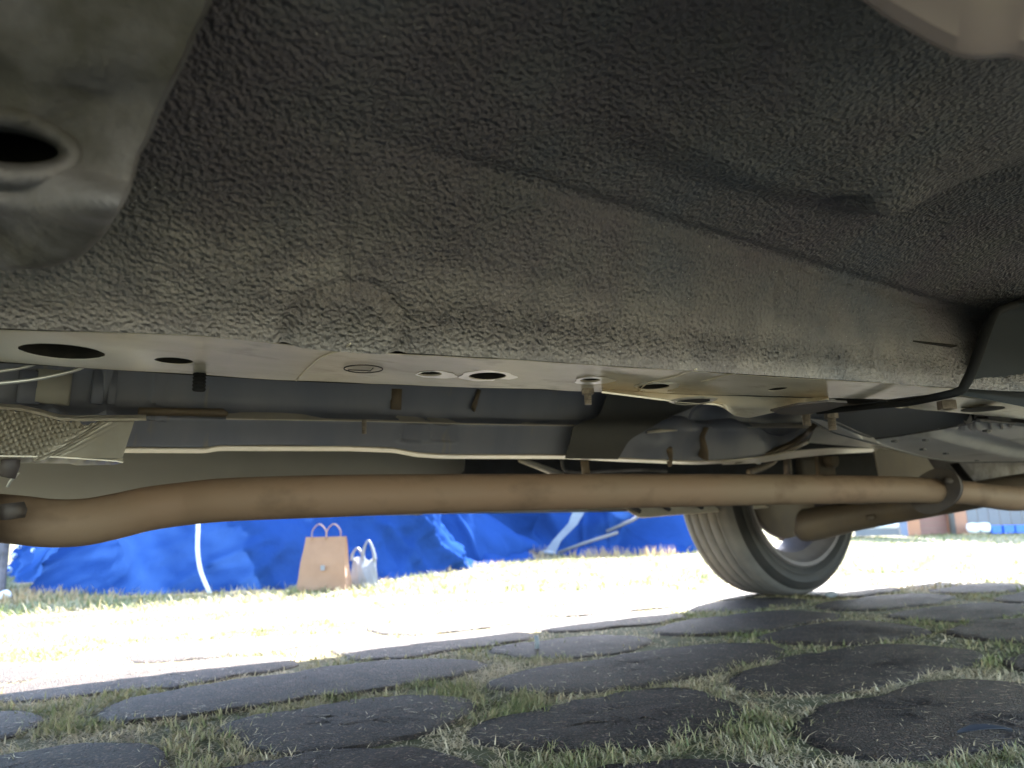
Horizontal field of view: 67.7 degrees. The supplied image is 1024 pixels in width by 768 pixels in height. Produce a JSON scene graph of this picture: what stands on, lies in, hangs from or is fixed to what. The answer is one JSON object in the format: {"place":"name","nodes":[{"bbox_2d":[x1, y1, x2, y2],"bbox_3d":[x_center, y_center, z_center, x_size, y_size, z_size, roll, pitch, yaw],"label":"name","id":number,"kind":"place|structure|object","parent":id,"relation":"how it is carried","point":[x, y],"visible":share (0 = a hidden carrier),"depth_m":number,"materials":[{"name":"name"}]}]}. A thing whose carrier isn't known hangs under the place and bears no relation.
{"place":"outdoors","nodes":[
{"label":"outdoors","id":0,"kind":"place"},
{"bbox_2d":[0,528,1023,767],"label":"ground","id":1,"kind":"structure","parent":0,"point":[573,726],"depth_m":1.12,"materials":[{"name":"stone"}]},
{"bbox_2d":[0,543,9,591],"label":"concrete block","id":2,"kind":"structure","parent":1,"relation":"on","point":[4,553],"depth_m":2.91,"materials":[{"name":"grey concrete"}]},
{"bbox_2d":[0,590,11,598],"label":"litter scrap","id":3,"kind":"object","parent":1,"relation":"on","point":[8,593],"visible":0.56,"depth_m":2.79,"materials":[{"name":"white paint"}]},
{"bbox_2d":[7,514,475,595],"bbox_3d":[-2.358,0.852,5.487,2.491,0.903,5.654,7,-14,-39],"label":"blue tent","id":4,"kind":"object","parent":1,"relation":"on","point":[234,554],"visible":0.34,"depth_m":3.07,"materials":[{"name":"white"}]},
{"bbox_2d":[296,524,351,590],"bbox_3d":[-0.719,0.662,2.933,0.190,0.248,0.088,-2,-11,4],"label":"paper bag","id":5,"kind":"object","parent":1,"relation":"on","point":[324,560],"visible":1,"depth_m":2.90,"materials":[{"name":"brown paper"}]},
{"bbox_2d":[0,545,689,605],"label":"straw tuft","id":6,"kind":"object","parent":1,"relation":"on","point":[22,596],"visible":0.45,"depth_m":2.94,"materials":[{"name":"beige plant"}]},
{"bbox_2d":[350,540,377,586],"bbox_3d":[-0.588,0.711,3.033,0.113,0.182,0.075,-2,-11,4],"label":"plastic bag","id":7,"kind":"object","parent":1,"relation":"on","point":[363,570],"visible":0.93,"depth_m":3.01,"materials":[{"name":"white plastic"}]},
{"bbox_2d":[0,0,1023,595],"bbox_3d":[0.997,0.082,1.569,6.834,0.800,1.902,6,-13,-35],"label":"parked car","id":8,"kind":"object","parent":1,"relation":"on","point":[730,280],"visible":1,"depth_m":0.48,"materials":[{"name":"paint"}]},
{"bbox_2d":[440,512,696,565],"bbox_3d":[-0.132,0.862,6.386,3.996,1.100,3.027,9,-15,-44],"label":"blue tent","id":9,"kind":"object","parent":1,"relation":"on","point":[494,537],"visible":0.25,"depth_m":5.67,"materials":[{"name":"blue fabric"}]},
{"bbox_2d":[825,591,836,597],"bbox_3d":[0.891,0.587,2.131,0.032,0.019,0.026,-4,-11,14],"label":"pebble","id":10,"kind":"object","parent":1,"relation":"on","point":[831,594],"visible":0.98,"depth_m":2.12,"materials":[{"name":"grey stone"}]},
{"bbox_2d":[854,523,899,535],"bbox_3d":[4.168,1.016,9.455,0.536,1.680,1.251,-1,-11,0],"label":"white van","id":11,"kind":"object","parent":1,"relation":"on","point":[890,530],"visible":0.18,"depth_m":8.69,"materials":[{"name":"white paint"}]},
{"bbox_2d":[896,522,908,535],"bbox_3d":[4.678,0.945,9.360,0.089,1.800,0.120,-1,-11,0],"label":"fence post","id":12,"kind":"object","parent":1,"relation":"on","point":[903,528],"visible":0.21,"depth_m":9.15,"materials":[{"name":"stone"}]},
{"bbox_2d":[907,511,968,534],"bbox_3d":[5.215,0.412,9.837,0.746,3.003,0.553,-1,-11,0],"label":"brick building","id":13,"kind":"structure","parent":1,"relation":"on","point":[953,523],"depth_m":9.45,"materials":[{"name":"brown brick"}]},
{"bbox_2d":[966,523,979,532],"bbox_3d":[5.548,1.732,9.196,0.144,0.120,0.144,6,-13,-35],"label":"bucket","id":14,"kind":"object","parent":1,"relation":"on","point":[972,527],"visible":0.96,"depth_m":9.15,"materials":[{"name":"white paint"}]},
{"bbox_2d":[978,523,990,532],"bbox_3d":[5.682,1.729,9.197,0.144,0.120,0.144,6,-13,-35],"label":"bucket","id":15,"kind":"object","parent":1,"relation":"on","point":[985,527],"visible":0.94,"depth_m":9.15,"materials":[{"name":"white paint"}]},
{"bbox_2d":[986,526,1001,533],"bbox_3d":[5.812,1.759,9.227,0.122,0.095,0.160,-1,-11,0],"label":"crate","id":16,"kind":"object","parent":1,"relation":"on","point":[995,529],"visible":0.68,"depth_m":9.15,"materials":[{"name":"blue paint"}]},
{"bbox_2d":[966,508,1023,533],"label":"metal fence","id":17,"kind":"object","parent":1,"relation":"on","point":[993,517],"visible":0.06,"depth_m":9.46,"materials":[{"name":"metal"}]},
{"bbox_2d":[997,525,1014,532],"bbox_3d":[5.958,1.756,9.228,0.127,0.095,0.160,-1,-11,0],"label":"crate","id":18,"kind":"object","parent":1,"relation":"on","point":[1008,528],"visible":0.78,"depth_m":9.15,"materials":[{"name":"blue paint"}]},
{"bbox_2d":[1014,525,1023,532],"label":"crate","id":19,"kind":"object","parent":1,"relation":"on","point":[1018,528],"visible":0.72,"depth_m":9.15,"materials":[{"name":"blue paint"}]},
{"bbox_2d":[0,531,1023,767],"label":"grass","id":20,"kind":"structure","parent":0,"point":[981,566],"depth_m":1.57,"materials":[{"name":"green plant"}]},
{"bbox_2d":[534,635,539,648],"bbox_3d":[0.045,0.463,1.372,0.009,0.023,0.009,6,-13,-35],"label":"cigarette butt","id":21,"kind":"object","parent":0,"point":[536,637],"visible":1,"depth_m":1.37,"materials":[{"name":"white paper"}]},
{"bbox_2d":[957,724,1012,734],"bbox_3d":[0.458,0.335,0.740,0.055,0.008,0.014,-2,-11,3],"label":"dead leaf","id":22,"kind":"object","parent":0,"point":[970,728],"visible":1,"depth_m":0.74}
]}

